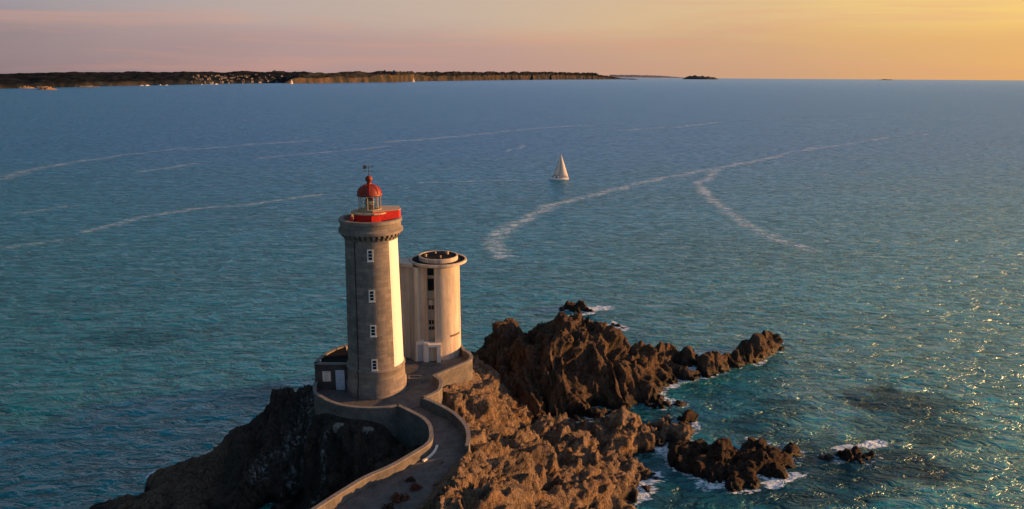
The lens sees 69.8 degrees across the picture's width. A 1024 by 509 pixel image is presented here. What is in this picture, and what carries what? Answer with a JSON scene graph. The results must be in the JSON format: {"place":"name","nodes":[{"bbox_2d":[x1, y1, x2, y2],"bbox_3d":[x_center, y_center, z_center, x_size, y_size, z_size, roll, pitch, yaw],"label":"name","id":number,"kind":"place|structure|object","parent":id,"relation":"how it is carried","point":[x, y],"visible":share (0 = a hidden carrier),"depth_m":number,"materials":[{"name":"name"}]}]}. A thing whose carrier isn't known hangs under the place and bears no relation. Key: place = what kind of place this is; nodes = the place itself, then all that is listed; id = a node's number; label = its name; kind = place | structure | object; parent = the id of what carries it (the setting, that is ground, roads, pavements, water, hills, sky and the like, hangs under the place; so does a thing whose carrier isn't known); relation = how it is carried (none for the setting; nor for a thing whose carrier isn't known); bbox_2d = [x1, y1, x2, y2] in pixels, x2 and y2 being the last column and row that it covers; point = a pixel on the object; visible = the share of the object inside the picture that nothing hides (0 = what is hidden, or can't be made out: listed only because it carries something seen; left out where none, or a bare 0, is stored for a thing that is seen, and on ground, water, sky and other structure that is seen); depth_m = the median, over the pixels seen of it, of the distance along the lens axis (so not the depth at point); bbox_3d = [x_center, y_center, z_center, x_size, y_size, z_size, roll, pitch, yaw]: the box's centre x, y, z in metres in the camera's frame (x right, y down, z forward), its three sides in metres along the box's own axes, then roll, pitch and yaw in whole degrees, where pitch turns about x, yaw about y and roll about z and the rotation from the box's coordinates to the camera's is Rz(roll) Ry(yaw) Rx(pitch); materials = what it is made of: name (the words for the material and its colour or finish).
{"place":"outdoors","nodes":[
{"label":"outdoors","id":0,"kind":"place"},
{"bbox_2d":[0,71,311,88],"bbox_3d":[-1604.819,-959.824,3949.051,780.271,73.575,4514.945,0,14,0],"label":"shore","id":1,"kind":"structure","parent":0,"point":[71,79],"depth_m":2965.78,"materials":[{"name":"green plant"}]},
{"bbox_2d":[282,71,423,82],"bbox_3d":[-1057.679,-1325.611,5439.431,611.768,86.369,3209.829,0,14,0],"label":"cliffs","id":2,"kind":"structure","parent":0,"point":[360,77],"depth_m":4685.79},
{"bbox_2d":[382,70,395,74],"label":"fort building","id":3,"kind":"structure","parent":2,"relation":"on","point":[393,72],"depth_m":5099.05,"materials":[{"name":"stone"}]},
{"bbox_2d":[0,78,1023,508],"bbox_3d":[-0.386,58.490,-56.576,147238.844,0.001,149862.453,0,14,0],"label":"sea","id":4,"kind":"structure","parent":0,"point":[172,274],"depth_m":187.36,"materials":[{"name":"liquid"}]},
{"bbox_2d":[37,86,57,89],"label":"islet","id":5,"kind":"object","parent":4,"relation":"in","point":[47,88],"visible":0.87,"depth_m":2005.64,"materials":[{"name":"beige stone"}]},
{"bbox_2d":[89,354,694,508],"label":"headland","id":6,"kind":"structure","parent":4,"relation":"in","point":[287,448],"depth_m":76.94,"materials":[{"name":"brown stone"}]},
{"bbox_2d":[333,422,343,433],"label":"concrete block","id":7,"kind":"structure","parent":6,"relation":"on","point":[336,426],"depth_m":75.83,"materials":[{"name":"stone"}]},
{"bbox_2d":[362,426,373,434],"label":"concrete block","id":8,"kind":"structure","parent":6,"relation":"on","point":[366,429],"depth_m":75.56,"materials":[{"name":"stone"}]},
{"bbox_2d":[311,404,432,508],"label":"parapet wall","id":9,"kind":"structure","parent":6,"relation":"on","point":[415,428],"depth_m":67.31,"materials":[{"name":"concrete"}]},
{"bbox_2d":[318,354,466,443],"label":"terrace","id":10,"kind":"structure","parent":6,"relation":"on","point":[410,396],"depth_m":82.60,"materials":[{"name":"concrete"}]},
{"bbox_2d":[314,344,347,389],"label":"annex building","id":11,"kind":"structure","parent":10,"relation":"on","point":[334,361],"depth_m":82.56,"materials":[{"name":"stone"}]},
{"bbox_2d":[322,371,330,380],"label":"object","id":12,"kind":"object","parent":11,"relation":"attached to","point":[326,375],"visible":1,"depth_m":82.32,"materials":[{"name":"white"}]},
{"bbox_2d":[335,370,344,389],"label":"door","id":13,"kind":"structure","parent":11,"relation":"in","point":[340,375],"depth_m":82.42,"materials":[{"name":"blue paint"}]},
{"bbox_2d":[313,386,398,436],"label":"parapet wall","id":14,"kind":"structure","parent":10,"relation":"on","point":[387,416],"depth_m":76.70,"materials":[{"name":"concrete"}]},
{"bbox_2d":[338,165,406,399],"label":"lighthouse","id":15,"kind":"object","parent":10,"relation":"on","point":[370,228],"visible":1,"depth_m":78.70,"materials":[{"name":"stone"}]},
{"bbox_2d":[367,250,373,261],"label":"window","id":16,"kind":"structure","parent":15,"relation":"in","point":[369,252],"depth_m":76.99,"materials":[{"name":"white paint"}]},
{"bbox_2d":[369,290,374,302],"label":"window","id":17,"kind":"structure","parent":15,"relation":"in","point":[371,292],"depth_m":77.96,"materials":[{"name":"white paint"}]},
{"bbox_2d":[370,325,376,337],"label":"window","id":18,"kind":"structure","parent":15,"relation":"in","point":[372,327],"depth_m":78.80,"materials":[{"name":"white paint"}]},
{"bbox_2d":[371,359,377,371],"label":"window","id":19,"kind":"structure","parent":15,"relation":"in","point":[374,361],"depth_m":79.63,"materials":[{"name":"white paint"}]},
{"bbox_2d":[313,343,465,391],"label":"parapet wall","id":20,"kind":"structure","parent":10,"relation":"on","point":[316,382],"depth_m":92.51,"materials":[{"name":"stone"}]},
{"bbox_2d":[407,375,421,383],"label":"stone bench","id":21,"kind":"object","parent":10,"relation":"on","point":[414,379],"visible":0.99,"depth_m":84.45,"materials":[{"name":"grey stone"}]},
{"bbox_2d":[399,250,466,362],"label":"signal tower","id":22,"kind":"structure","parent":10,"relation":"on","point":[430,301],"depth_m":90.52,"materials":[{"name":"white paint"}]},
{"bbox_2d":[427,268,433,276],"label":"window","id":23,"kind":"structure","parent":22,"relation":"in","point":[430,271],"depth_m":89.66,"materials":[{"name":"black glass"}]},
{"bbox_2d":[428,278,433,291],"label":"window","id":24,"kind":"structure","parent":22,"relation":"in","point":[430,281],"depth_m":90.10,"materials":[{"name":"black glass"}]},
{"bbox_2d":[428,304,434,310],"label":"window","id":25,"kind":"structure","parent":22,"relation":"in","point":[430,307],"depth_m":90.76,"materials":[{"name":"black glass"}]},
{"bbox_2d":[428,319,434,325],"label":"window","id":26,"kind":"structure","parent":22,"relation":"in","point":[431,322],"depth_m":91.21,"materials":[{"name":"black glass"}]},
{"bbox_2d":[428,326,434,331],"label":"window","id":27,"kind":"structure","parent":22,"relation":"in","point":[431,328],"depth_m":91.38,"materials":[{"name":"black glass"}]},
{"bbox_2d":[429,347,436,360],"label":"door","id":28,"kind":"structure","parent":22,"relation":"in","point":[432,350],"depth_m":91.14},
{"bbox_2d":[421,350,472,407],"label":"parapet wall","id":29,"kind":"structure","parent":10,"relation":"on","point":[460,373],"depth_m":86.83,"materials":[{"name":"concrete"}]},
{"bbox_2d":[335,407,465,508],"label":"footpath","id":30,"kind":"structure","parent":6,"relation":"on","point":[449,439],"depth_m":65.31,"materials":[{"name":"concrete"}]},
{"bbox_2d":[381,503,394,508],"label":"heather bush","id":31,"kind":"object","parent":30,"relation":"on","point":[389,505],"visible":1,"depth_m":60.23,"materials":[{"name":"plant"}]},
{"bbox_2d":[391,492,409,502],"bbox_3d":[-9.362,20.405,61.452,1.815,0.966,1.455,0,14,0],"label":"heather bush","id":32,"kind":"object","parent":30,"relation":"on","point":[398,496],"visible":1,"depth_m":61.38,"materials":[{"name":"brown plant"}]},
{"bbox_2d":[404,476,415,481],"bbox_3d":[-8.880,19.778,64.537,1.141,0.731,0.836,0,14,0],"label":"heather bush","id":33,"kind":"object","parent":30,"relation":"on","point":[410,478],"visible":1,"depth_m":64.29,"materials":[{"name":"plant"}]},
{"bbox_2d":[422,445,437,461],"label":"kerb strip","id":34,"kind":"object","parent":30,"relation":"on","point":[431,454],"visible":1,"depth_m":68.65,"materials":[{"name":"white paint"}]},
{"bbox_2d":[420,397,470,452],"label":"parapet wall","id":35,"kind":"structure","parent":30,"relation":"on","point":[456,419],"depth_m":75.57,"materials":[{"name":"concrete"}]},
{"bbox_2d":[409,482,422,491],"bbox_3d":[-8.256,20.075,63.231,1.282,0.780,1.201,0,14,0],"label":"heather bush","id":36,"kind":"object","parent":6,"relation":"on","point":[415,486],"visible":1,"depth_m":63.05,"materials":[{"name":"red plant"}]},
{"bbox_2d":[416,71,625,80],"bbox_3d":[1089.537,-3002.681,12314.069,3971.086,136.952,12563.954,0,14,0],"label":"headland","id":37,"kind":"structure","parent":4,"relation":"in","point":[466,76],"depth_m":9270.35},
{"bbox_2d":[550,155,568,179],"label":"sailboat","id":38,"kind":"object","parent":4,"relation":"on","point":[561,171],"visible":1,"depth_m":316.66,"materials":[{"name":"fabric"}]},
{"bbox_2d":[559,300,594,312],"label":"sea rock","id":39,"kind":"object","parent":4,"relation":"in","point":[579,306],"visible":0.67,"depth_m":140.45,"materials":[{"name":"brown stone"}]},
{"bbox_2d":[471,312,700,422],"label":"rock outcrop","id":40,"kind":"object","parent":4,"relation":"in","point":[576,366],"visible":0.75,"depth_m":100.60,"materials":[{"name":"brown stone"}]},
{"bbox_2d":[671,402,686,406],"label":"sea rock","id":41,"kind":"object","parent":4,"relation":"in","point":[680,404],"visible":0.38,"depth_m":100.13,"materials":[{"name":"brown stone"}]},
{"bbox_2d":[677,409,697,428],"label":"sea rock","id":42,"kind":"object","parent":4,"relation":"in","point":[689,416],"visible":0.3,"depth_m":95.06,"materials":[{"name":"brown stone"}]},
{"bbox_2d":[683,75,716,78],"bbox_3d":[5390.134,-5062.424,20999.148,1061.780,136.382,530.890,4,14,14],"label":"islet","id":43,"kind":"object","parent":4,"relation":"in","point":[697,77],"visible":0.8,"depth_m":20876.80,"materials":[{"name":"black stone"}]},
{"bbox_2d":[667,437,795,491],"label":"sea rock","id":44,"kind":"object","parent":4,"relation":"in","point":[719,460],"visible":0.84,"depth_m":83.91,"materials":[{"name":"brown stone"}]},
{"bbox_2d":[696,330,784,377],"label":"sea rock","id":45,"kind":"object","parent":4,"relation":"in","point":[756,348],"visible":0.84,"depth_m":114.88,"materials":[{"name":"brown stone"}]},
{"bbox_2d":[782,442,801,457],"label":"sea rock","id":46,"kind":"object","parent":4,"relation":"in","point":[792,449],"visible":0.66,"depth_m":87.66,"materials":[{"name":"brown stone"}]},
{"bbox_2d":[818,446,874,463],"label":"sea rock","id":47,"kind":"object","parent":4,"relation":"in","point":[852,454],"visible":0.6,"depth_m":86.49,"materials":[{"name":"brown stone"}]},
{"bbox_2d":[0,0,1023,79],"label":"sky","id":48,"kind":"structure","parent":0,"point":[746,39],"materials":[{"name":"orange"}]},
{"bbox_2d":[609,75,683,77],"bbox_3d":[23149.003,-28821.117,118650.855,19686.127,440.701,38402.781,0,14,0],"label":"distant hills","id":49,"kind":"structure","parent":0,"point":[635,76],"depth_m":108522.09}
]}

